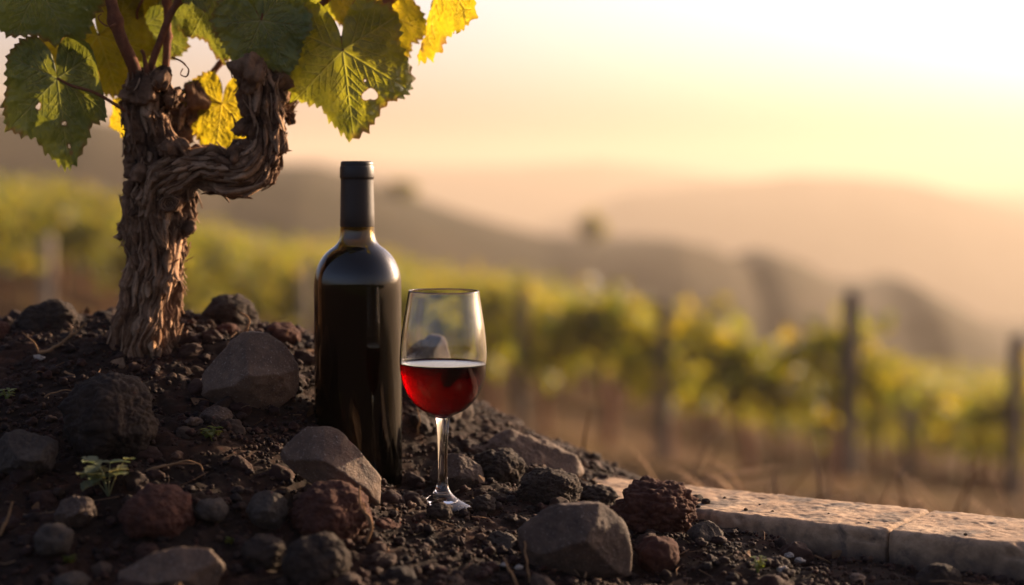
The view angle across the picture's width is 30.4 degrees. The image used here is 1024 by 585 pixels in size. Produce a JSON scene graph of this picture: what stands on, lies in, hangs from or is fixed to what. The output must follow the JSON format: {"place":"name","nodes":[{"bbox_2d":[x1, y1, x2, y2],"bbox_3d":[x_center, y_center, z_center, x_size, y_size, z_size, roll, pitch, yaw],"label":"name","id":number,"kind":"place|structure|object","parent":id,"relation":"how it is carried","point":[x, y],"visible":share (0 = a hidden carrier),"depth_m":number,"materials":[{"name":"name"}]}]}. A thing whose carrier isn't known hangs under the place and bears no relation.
{"place":"outdoors","nodes":[
{"label":"outdoors","id":0,"kind":"place"},
{"bbox_2d":[0,108,1023,382],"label":"hill","id":1,"kind":"structure","parent":0,"point":[768,292],"depth_m":133.33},
{"bbox_2d":[384,179,419,200],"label":"hill tree","id":2,"kind":"object","parent":1,"relation":"on","point":[405,190],"visible":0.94,"depth_m":147.85,"materials":[{"name":"green plant"}]},
{"bbox_2d":[574,208,608,242],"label":"hill tree","id":3,"kind":"object","parent":1,"relation":"on","point":[591,227],"visible":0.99,"depth_m":148.61,"materials":[{"name":"green plant"}]},
{"bbox_2d":[0,250,1023,518],"bbox_3d":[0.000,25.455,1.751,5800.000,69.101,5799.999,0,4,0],"label":"ground","id":4,"kind":"structure","parent":0,"point":[574,410],"depth_m":24.74,"materials":[{"name":"soil"}]},
{"bbox_2d":[0,180,31,276],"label":"grapevine","id":5,"kind":"object","parent":4,"relation":"on","point":[17,196],"visible":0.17,"depth_m":27.60,"materials":[{"name":"green plant"}]},
{"bbox_2d":[7,190,40,282],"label":"grapevine","id":6,"kind":"object","parent":4,"relation":"on","point":[14,209],"visible":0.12,"depth_m":26.89,"materials":[{"name":"green plant"}]},
{"bbox_2d":[0,183,49,316],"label":"grapevine","id":7,"kind":"object","parent":4,"relation":"on","point":[14,238],"visible":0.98,"depth_m":20.01,"materials":[{"name":"green plant"}]},
{"bbox_2d":[12,195,70,288],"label":"grapevine","id":8,"kind":"object","parent":4,"relation":"on","point":[28,219],"visible":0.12,"depth_m":25.80,"materials":[{"name":"green plant"}]},
{"bbox_2d":[40,234,52,302],"bbox_3d":[-4.944,-0.112,20.040,0.151,1.024,0.140,0,4,0],"label":"vineyard post","id":9,"kind":"object","parent":4,"relation":"on","point":[46,272],"visible":0.59,"depth_m":19.98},
{"bbox_2d":[22,194,85,291],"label":"grapevine","id":10,"kind":"object","parent":4,"relation":"on","point":[53,218],"visible":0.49,"depth_m":24.90,"materials":[{"name":"plant"}]},
{"bbox_2d":[50,206,101,302],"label":"grapevine","id":11,"kind":"object","parent":4,"relation":"on","point":[69,228],"visible":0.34,"depth_m":24.11,"materials":[{"name":"green plant"}]},
{"bbox_2d":[65,196,123,310],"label":"grapevine","id":12,"kind":"object","parent":4,"relation":"on","point":[98,227],"visible":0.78,"depth_m":23.08,"materials":[{"name":"green plant"}]},
{"bbox_2d":[73,183,121,286],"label":"grapevine","id":13,"kind":"object","parent":4,"relation":"on","point":[98,199],"visible":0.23,"depth_m":30.07,"materials":[{"name":"green plant"}]},
{"bbox_2d":[92,239,126,292],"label":"grapevine","id":14,"kind":"object","parent":4,"relation":"on","point":[116,262],"visible":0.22,"depth_m":22.27,"materials":[{"name":"green plant"}]},
{"bbox_2d":[181,241,229,312],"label":"grapevine","id":15,"kind":"object","parent":4,"relation":"on","point":[200,290],"visible":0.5,"depth_m":20.34,"materials":[{"name":"green plant"}]},
{"bbox_2d":[189,216,250,295],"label":"grapevine","id":16,"kind":"object","parent":4,"relation":"on","point":[204,243],"visible":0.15,"depth_m":25.46,"materials":[{"name":"green plant"}]},
{"bbox_2d":[201,243,265,305],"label":"grapevine","id":17,"kind":"object","parent":4,"relation":"on","point":[227,259],"visible":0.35,"depth_m":24.65,"materials":[{"name":"green plant"}]},
{"bbox_2d":[233,238,266,262],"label":"grapevine","id":18,"kind":"object","parent":4,"relation":"on","point":[253,252],"visible":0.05,"depth_m":29.02,"materials":[{"name":"green plant"}]},
{"bbox_2d":[219,247,286,322],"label":"grapevine","id":19,"kind":"object","parent":4,"relation":"on","point":[249,283],"visible":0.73,"depth_m":23.60,"materials":[{"name":"green plant"}]},
{"bbox_2d":[248,244,300,320],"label":"grapevine","id":20,"kind":"object","parent":4,"relation":"on","point":[285,258],"visible":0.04,"depth_m":28.63,"materials":[{"name":"green plant"}]},
{"bbox_2d":[261,254,312,326],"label":"grapevine","id":21,"kind":"object","parent":4,"relation":"on","point":[283,285],"visible":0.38,"depth_m":22.64,"materials":[{"name":"green plant"}]},
{"bbox_2d":[265,246,321,294],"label":"grapevine","id":22,"kind":"object","parent":4,"relation":"on","point":[294,257],"visible":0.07,"depth_m":27.32,"materials":[{"name":"green plant"}]},
{"bbox_2d":[278,251,325,325],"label":"grapevine","id":23,"kind":"object","parent":4,"relation":"on","point":[294,291],"visible":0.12,"depth_m":21.92,"materials":[{"name":"green plant"}]},
{"bbox_2d":[299,264,309,330],"bbox_3d":[-2.204,0.374,20.073,0.108,1.360,0.100,0,4,0],"label":"vineyard post","id":24,"kind":"object","parent":4,"relation":"on","point":[304,297],"visible":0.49,"depth_m":20.01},
{"bbox_2d":[401,272,434,325],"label":"grapevine","id":25,"kind":"object","parent":4,"relation":"on","point":[405,283],"visible":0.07,"depth_m":19.88,"materials":[{"name":"green plant"}]},
{"bbox_2d":[422,266,487,308],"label":"grapevine","id":26,"kind":"object","parent":4,"relation":"on","point":[451,284],"visible":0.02,"depth_m":27.34,"materials":[{"name":"green plant"}]},
{"bbox_2d":[457,260,538,409],"bbox_3d":[-0.106,0.545,18.110,0.937,1.713,1.623,-1,4,-10],"label":"grapevine","id":27,"kind":"object","parent":4,"relation":"on","point":[498,301],"visible":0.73,"depth_m":17.96,"materials":[{"name":"green plant"}]},
{"bbox_2d":[0,173,1005,453],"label":"vineyard foliage","id":28,"kind":"object","parent":4,"relation":"on","point":[542,289],"visible":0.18,"depth_m":74.90,"materials":[{"name":"plant"}]},
{"bbox_2d":[0,310,1023,584],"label":"soil","id":29,"kind":"structure","parent":4,"relation":"on","point":[168,402],"depth_m":1.53,"materials":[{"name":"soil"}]},
{"bbox_2d":[0,429,58,474],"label":"stone","id":30,"kind":"object","parent":29,"relation":"on","point":[26,450],"visible":0.98,"depth_m":1.50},
{"bbox_2d":[29,490,57,508],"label":"pebble","id":31,"kind":"object","parent":29,"relation":"on","point":[47,498],"visible":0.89,"depth_m":1.48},
{"bbox_2d":[18,299,81,332],"bbox_3d":[-0.442,0.029,1.806,0.064,0.048,0.068,0,4,0],"label":"rock","id":32,"kind":"object","parent":29,"relation":"on","point":[56,313],"visible":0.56,"depth_m":1.79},
{"bbox_2d":[33,523,73,555],"bbox_3d":[-0.341,0.184,1.406,0.030,0.026,0.031,0,4,0],"label":"scoria lump","id":33,"kind":"object","parent":29,"relation":"on","point":[50,539],"visible":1,"depth_m":1.40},
{"bbox_2d":[51,571,92,584],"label":"scoria lump","id":34,"kind":"object","parent":29,"relation":"on","point":[75,577],"visible":1,"depth_m":1.37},
{"bbox_2d":[53,495,96,527],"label":"stone","id":35,"kind":"object","parent":29,"relation":"on","point":[74,511],"visible":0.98,"depth_m":1.44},
{"bbox_2d":[76,456,134,495],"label":"weed","id":36,"kind":"object","parent":29,"relation":"on","point":[92,475],"visible":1,"depth_m":1.48,"materials":[{"name":"green plant"}]},
{"bbox_2d":[58,372,158,459],"bbox_3d":[-0.330,0.102,1.550,0.081,0.074,0.080,0,4,0],"label":"rock","id":37,"kind":"object","parent":29,"relation":"on","point":[110,414],"visible":0.99,"depth_m":1.52,"materials":[{"name":"stone"}]},
{"bbox_2d":[124,470,148,491],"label":"pebble","id":38,"kind":"object","parent":29,"relation":"on","point":[133,480],"visible":0.78,"depth_m":1.49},
{"bbox_2d":[134,543,159,558],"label":"pebble","id":39,"kind":"object","parent":29,"relation":"on","point":[142,550],"visible":0.56,"depth_m":1.41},
{"bbox_2d":[137,445,161,461],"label":"pebble","id":40,"kind":"object","parent":29,"relation":"on","point":[154,453],"visible":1,"depth_m":1.54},
{"bbox_2d":[118,483,196,539],"bbox_3d":[-0.271,0.169,1.445,0.057,0.047,0.059,0,4,0],"label":"scoria lump","id":41,"kind":"object","parent":29,"relation":"on","point":[151,510],"visible":0.98,"depth_m":1.43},
{"bbox_2d":[118,546,224,584],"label":"stone","id":42,"kind":"object","parent":29,"relation":"on","point":[183,565],"visible":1,"depth_m":1.37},
{"bbox_2d":[177,331,201,344],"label":"pebble","id":43,"kind":"object","parent":29,"relation":"on","point":[192,337],"visible":0.73,"depth_m":1.73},
{"bbox_2d":[178,343,203,358],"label":"pebble","id":44,"kind":"object","parent":29,"relation":"on","point":[186,350],"visible":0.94,"depth_m":1.71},
{"bbox_2d":[194,498,228,522],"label":"scoria lump","id":45,"kind":"object","parent":29,"relation":"on","point":[215,510],"visible":1,"depth_m":1.45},
{"bbox_2d":[201,329,222,342],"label":"pebble","id":46,"kind":"object","parent":29,"relation":"on","point":[212,335],"visible":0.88,"depth_m":1.74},
{"bbox_2d":[199,405,232,424],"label":"stone","id":47,"kind":"object","parent":29,"relation":"on","point":[217,414],"visible":0.84,"depth_m":1.59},
{"bbox_2d":[201,293,259,326],"bbox_3d":[-0.275,0.026,1.837,0.058,0.049,0.065,0,4,0],"label":"rock","id":48,"kind":"object","parent":29,"relation":"on","point":[226,308],"visible":0.56,"depth_m":1.81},
{"bbox_2d":[0,0,477,358],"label":"old grapevine","id":49,"kind":"object","parent":29,"relation":"on","point":[70,66],"visible":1,"depth_m":1.70,"materials":[{"name":"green plant"}]},
{"bbox_2d":[230,455,252,470],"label":"pebble","id":50,"kind":"object","parent":29,"relation":"on","point":[240,462],"visible":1,"depth_m":1.53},
{"bbox_2d":[201,331,299,409],"bbox_3d":[-0.229,0.070,1.654,0.076,0.072,0.064,-3,5,-35],"label":"stone","id":51,"kind":"object","parent":29,"relation":"on","point":[258,369],"visible":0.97,"depth_m":1.64,"materials":[{"name":"stone"}]},
{"bbox_2d":[240,534,286,570],"bbox_3d":[-0.187,0.196,1.416,0.035,0.028,0.035,0,4,0],"label":"scoria lump","id":52,"kind":"object","parent":29,"relation":"on","point":[266,552],"visible":0.99,"depth_m":1.41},
{"bbox_2d":[246,490,287,529],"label":"stone","id":53,"kind":"object","parent":29,"relation":"on","point":[267,509],"visible":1,"depth_m":1.46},
{"bbox_2d":[269,464,294,480],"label":"pebble","id":54,"kind":"object","parent":29,"relation":"on","point":[279,472],"visible":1,"depth_m":1.53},
{"bbox_2d":[265,321,300,344],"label":"soil clod","id":55,"kind":"object","parent":29,"relation":"on","point":[278,330],"visible":0.66,"depth_m":1.79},
{"bbox_2d":[294,350,313,365],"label":"pebble","id":56,"kind":"object","parent":29,"relation":"on","point":[305,356],"visible":0.63,"depth_m":1.76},
{"bbox_2d":[282,531,351,584],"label":"scoria lump","id":57,"kind":"object","parent":29,"relation":"on","point":[318,558],"visible":0.95,"depth_m":1.39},
{"bbox_2d":[280,426,380,505],"bbox_3d":[-0.148,0.141,1.534,0.083,0.066,0.046,0,4,0],"label":"stone","id":58,"kind":"object","parent":29,"relation":"on","point":[311,455],"visible":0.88,"depth_m":1.52,"materials":[{"name":"stone"}]},
{"bbox_2d":[288,480,373,539],"bbox_3d":[-0.142,0.173,1.475,0.067,0.054,0.072,0,4,0],"label":"scoria lump","id":59,"kind":"object","parent":29,"relation":"on","point":[331,506],"visible":0.84,"depth_m":1.45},
{"bbox_2d":[314,161,401,488],"bbox_3d":[-0.138,0.032,1.686,0.078,0.298,0.078,0,4,0],"label":"wine bottle","id":60,"kind":"object","parent":29,"relation":"on","point":[357,335],"visible":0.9,"depth_m":1.66,"materials":[{"name":"black glass"}]},
{"bbox_2d":[363,551,396,568],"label":"pebble","id":61,"kind":"object","parent":29,"relation":"on","point":[382,560],"visible":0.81,"depth_m":1.44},
{"bbox_2d":[374,517,401,529],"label":"scoria lump","id":62,"kind":"object","parent":29,"relation":"on","point":[386,523],"visible":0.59,"depth_m":1.51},
{"bbox_2d":[380,489,405,505],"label":"pebble","id":63,"kind":"object","parent":29,"relation":"on","point":[390,496],"visible":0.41,"depth_m":1.57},
{"bbox_2d":[384,565,415,583],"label":"pebble","id":64,"kind":"object","parent":29,"relation":"on","point":[402,573],"visible":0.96,"depth_m":1.41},
{"bbox_2d":[403,491,427,509],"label":"pebble","id":65,"kind":"object","parent":29,"relation":"on","point":[417,499],"visible":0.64,"depth_m":1.57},
{"bbox_2d":[410,412,431,434],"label":"pebble","id":66,"kind":"object","parent":29,"relation":"on","point":[425,427],"visible":0.97,"depth_m":1.77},
{"bbox_2d":[426,502,452,521],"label":"scoria lump","id":67,"kind":"object","parent":29,"relation":"on","point":[440,511],"visible":1,"depth_m":1.54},
{"bbox_2d":[399,288,486,512],"bbox_3d":[-0.058,0.090,1.590,0.074,0.184,0.074,1,4,0],"label":"wine glass","id":68,"kind":"object","parent":29,"relation":"on","point":[443,357],"visible":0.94,"depth_m":1.56,"materials":[{"name":"clear"}]},
{"bbox_2d":[429,453,485,492],"bbox_3d":[-0.049,0.162,1.673,0.039,0.038,0.041,4,6,45],"label":"stone","id":69,"kind":"object","parent":29,"relation":"on","point":[462,469],"visible":0.76,"depth_m":1.67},
{"bbox_2d":[471,494,495,513],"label":"scoria lump","id":70,"kind":"object","parent":29,"relation":"on","point":[485,503],"visible":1,"depth_m":1.58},
{"bbox_2d":[472,447,524,483],"bbox_3d":[-0.015,0.161,1.704,0.053,0.041,0.052,0,4,0],"label":"scoria lump","id":71,"kind":"object","parent":29,"relation":"on","point":[502,465],"visible":0.71,"depth_m":1.69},
{"bbox_2d":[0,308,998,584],"bbox_3d":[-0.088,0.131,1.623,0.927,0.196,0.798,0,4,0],"label":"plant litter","id":72,"kind":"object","parent":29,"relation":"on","point":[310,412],"visible":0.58,"depth_m":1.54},
{"bbox_2d":[487,530,516,548],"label":"stone","id":73,"kind":"object","parent":29,"relation":"on","point":[506,540],"visible":0.66,"depth_m":1.52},
{"bbox_2d":[483,429,583,476],"bbox_3d":[0.018,0.161,1.794,0.080,0.062,0.071,3,5,41],"label":"stone","id":74,"kind":"object","parent":29,"relation":"on","point":[528,448],"visible":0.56,"depth_m":1.79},
{"bbox_2d":[530,573,555,584],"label":"pebble","id":75,"kind":"object","parent":29,"relation":"on","point":[537,579],"visible":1,"depth_m":1.43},
{"bbox_2d":[516,467,582,504],"bbox_3d":[0.032,0.171,1.638,0.058,0.038,0.056,0,4,0],"label":"scoria lump","id":76,"kind":"object","parent":29,"relation":"on","point":[544,485],"visible":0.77,"depth_m":1.62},
{"bbox_2d":[517,501,632,578],"bbox_3d":[0.048,0.194,1.482,0.077,0.061,0.063,-3,5,-34],"label":"stone","id":77,"kind":"object","parent":29,"relation":"on","point":[581,538],"visible":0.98,"depth_m":1.47,"materials":[{"name":"stone"}]},
{"bbox_2d":[580,484,618,505],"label":"scoria lump","id":78,"kind":"object","parent":29,"relation":"on","point":[605,495],"visible":0.68,"depth_m":1.67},
{"bbox_2d":[609,475,698,533],"bbox_3d":[0.120,0.185,1.597,0.077,0.058,0.062,0,4,0],"label":"scoria lump","id":79,"kind":"object","parent":29,"relation":"on","point":[644,503],"visible":0.83,"depth_m":1.57,"materials":[{"name":"stone"}]},
{"bbox_2d":[635,535,679,574],"bbox_3d":[0.117,0.212,1.519,0.036,0.034,0.040,0,4,0],"label":"scoria lump","id":80,"kind":"object","parent":29,"relation":"on","point":[657,554],"visible":0.98,"depth_m":1.50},
{"bbox_2d":[658,460,744,490],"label":"grass tuft","id":81,"kind":"object","parent":29,"relation":"on","point":[739,485],"visible":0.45,"depth_m":2.34,"materials":[{"name":"plant"}]},
{"bbox_2d":[686,520,723,541],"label":"stone","id":82,"kind":"object","parent":29,"relation":"on","point":[708,530],"visible":0.79,"depth_m":1.56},
{"bbox_2d":[687,457,819,489],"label":"grass tuft","id":83,"kind":"object","parent":29,"relation":"on","point":[710,485],"visible":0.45,"depth_m":2.36,"materials":[{"name":"plant"}]},
{"bbox_2d":[752,575,792,584],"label":"pebble","id":84,"kind":"object","parent":29,"relation":"on","point":[771,580],"visible":1,"depth_m":1.45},
{"bbox_2d":[778,540,813,565],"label":"pebble","id":85,"kind":"object","parent":29,"relation":"on","point":[799,549],"visible":0.7,"depth_m":1.54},
{"bbox_2d":[915,563,962,584],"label":"scoria lump","id":86,"kind":"object","parent":29,"relation":"on","point":[934,571],"visible":0.97,"depth_m":1.46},
{"bbox_2d":[515,284,528,427],"bbox_3d":[0.090,0.654,17.286,0.126,1.470,0.110,0,4,0],"label":"vineyard post","id":87,"kind":"object","parent":4,"relation":"on","point":[520,346],"visible":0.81,"depth_m":17.24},
{"bbox_2d":[502,286,598,435],"bbox_3d":[0.388,0.663,17.221,0.783,1.431,1.356,-1,4,-16],"label":"grapevine","id":88,"kind":"object","parent":4,"relation":"on","point":[545,383],"visible":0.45,"depth_m":17.20,"materials":[{"name":"green plant"}]},
{"bbox_2d":[527,318,596,409],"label":"grapevine","id":89,"kind":"object","parent":4,"relation":"on","point":[558,392],"visible":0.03,"depth_m":24.65,"materials":[{"name":"brown plant"}]},
{"bbox_2d":[582,354,639,414],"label":"grapevine","id":90,"kind":"object","parent":4,"relation":"on","point":[616,401],"visible":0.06,"depth_m":26.86,"materials":[{"name":"brown plant"}]},
{"bbox_2d":[536,275,706,447],"bbox_3d":[0.821,0.653,16.237,1.008,1.601,2.047,-3,5,-33],"label":"grapevine","id":91,"kind":"object","parent":4,"relation":"on","point":[589,321],"visible":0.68,"depth_m":16.36,"materials":[{"name":"green plant"}]},
{"bbox_2d":[587,296,722,465],"bbox_3d":[1.192,0.752,15.564,0.810,1.481,1.403,-2,4,-25],"label":"grapevine","id":92,"kind":"object","parent":4,"relation":"on","point":[642,337],"visible":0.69,"depth_m":15.48,"materials":[{"name":"green plant"}]},
{"bbox_2d":[656,301,669,464],"bbox_3d":[1.210,0.780,15.089,0.116,1.429,0.110,0,4,0],"label":"vineyard post","id":93,"kind":"object","parent":4,"relation":"on","point":[663,374],"visible":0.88,"depth_m":15.04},
{"bbox_2d":[683,339,727,447],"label":"grapevine","id":94,"kind":"object","parent":4,"relation":"on","point":[701,412],"visible":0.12,"depth_m":24.99,"materials":[{"name":"green plant"}]},
{"bbox_2d":[715,398,774,449],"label":"grapevine","id":95,"kind":"object","parent":4,"relation":"on","point":[751,409],"visible":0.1,"depth_m":27.27,"materials":[{"name":"green plant"}]},
{"bbox_2d":[663,295,828,476],"bbox_3d":[1.801,0.794,14.635,0.947,1.484,1.949,-3,5,-34],"label":"grapevine","id":96,"kind":"object","parent":4,"relation":"on","point":[736,372],"visible":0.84,"depth_m":14.57,"materials":[{"name":"green plant"}]},
{"bbox_2d":[484,395,1023,517],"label":"dry grass","id":97,"kind":"structure","parent":4,"relation":"on","point":[819,484],"depth_m":10.16,"materials":[{"name":"plant"}]},
{"bbox_2d":[593,477,928,562],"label":"kerb block","id":98,"kind":"structure","parent":4,"relation":"on","point":[846,528],"depth_m":1.61,"materials":[{"name":"concrete"}]},
{"bbox_2d":[752,400,808,465],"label":"grapevine","id":99,"kind":"object","parent":4,"relation":"on","point":[783,429],"visible":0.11,"depth_m":26.46,"materials":[{"name":"green plant"}]},
{"bbox_2d":[791,394,840,446],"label":"grapevine","id":100,"kind":"object","parent":4,"relation":"on","point":[810,419],"visible":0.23,"depth_m":25.60,"materials":[{"name":"green plant"}]},
{"bbox_2d":[744,302,926,479],"bbox_3d":[2.332,0.779,13.601,0.932,1.436,1.857,-2,4,-23],"label":"grapevine","id":101,"kind":"object","parent":4,"relation":"on","point":[791,361],"visible":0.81,"depth_m":13.52,"materials":[{"name":"green plant"}]},
{"bbox_2d":[841,289,860,477],"bbox_3d":[2.339,0.708,13.029,0.131,1.468,0.120,0,4,0],"label":"vineyard post","id":102,"kind":"object","parent":4,"relation":"on","point":[850,372],"visible":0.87,"depth_m":12.98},
{"bbox_2d":[858,388,914,469],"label":"grapevine","id":103,"kind":"object","parent":4,"relation":"on","point":[870,454],"visible":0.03,"depth_m":27.73,"materials":[{"name":"brown plant"}]},
{"bbox_2d":[838,359,938,479],"bbox_3d":[4.848,1.683,24.790,0.815,1.681,1.848,-2,5,-32],"label":"grapevine","id":104,"kind":"object","parent":4,"relation":"on","point":[881,420],"visible":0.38,"depth_m":24.62,"materials":[{"name":"green plant"}]},
{"bbox_2d":[901,389,911,485],"bbox_3d":[4.105,1.602,19.656,0.121,1.219,0.100,0,4,0],"label":"vineyard post","id":105,"kind":"object","parent":4,"relation":"on","point":[906,431],"visible":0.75,"depth_m":19.61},
{"bbox_2d":[889,363,942,474],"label":"grapevine","id":106,"kind":"object","parent":4,"relation":"on","point":[920,382],"visible":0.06,"depth_m":26.75,"materials":[{"name":"green plant"}]},
{"bbox_2d":[889,375,985,486],"bbox_3d":[5.336,1.785,23.545,0.954,1.514,1.937,-2,4,-29],"label":"grapevine","id":107,"kind":"object","parent":4,"relation":"on","point":[927,400],"visible":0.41,"depth_m":23.68,"materials":[{"name":"green plant"}]},
{"bbox_2d":[889,511,1023,581],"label":"kerb block","id":108,"kind":"structure","parent":4,"relation":"on","point":[990,545],"depth_m":1.53,"materials":[{"name":"concrete"}]},
{"bbox_2d":[920,381,1004,493],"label":"grapevine","id":109,"kind":"object","parent":4,"relation":"on","point":[942,417],"visible":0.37,"depth_m":20.44,"materials":[{"name":"green plant"}]},
{"bbox_2d":[934,378,1006,495],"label":"grapevine","id":110,"kind":"object","parent":4,"relation":"on","point":[998,456],"visible":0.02,"depth_m":22.73,"materials":[{"name":"brown plant"}]},
{"bbox_2d":[927,369,1023,497],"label":"grapevine","id":111,"kind":"object","parent":4,"relation":"on","point":[988,416],"visible":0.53,"depth_m":17.31,"materials":[{"name":"green plant"}]},
{"bbox_2d":[1005,332,1023,499],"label":"vineyard post","id":112,"kind":"object","parent":4,"relation":"on","point":[1014,396],"visible":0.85,"depth_m":14.36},
{"bbox_2d":[0,0,1023,191],"label":"sky","id":113,"kind":"structure","parent":0,"point":[926,92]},
{"bbox_2d":[283,157,1023,230],"bbox_3d":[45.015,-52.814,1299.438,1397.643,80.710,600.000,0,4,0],"label":"distant hill","id":114,"kind":"structure","parent":0,"point":[529,197],"depth_m":1184.44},
{"bbox_2d":[531,175,1023,322],"bbox_3d":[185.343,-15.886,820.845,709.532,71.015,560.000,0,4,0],"label":"hill","id":115,"kind":"structure","parent":0,"point":[964,252],"depth_m":682.12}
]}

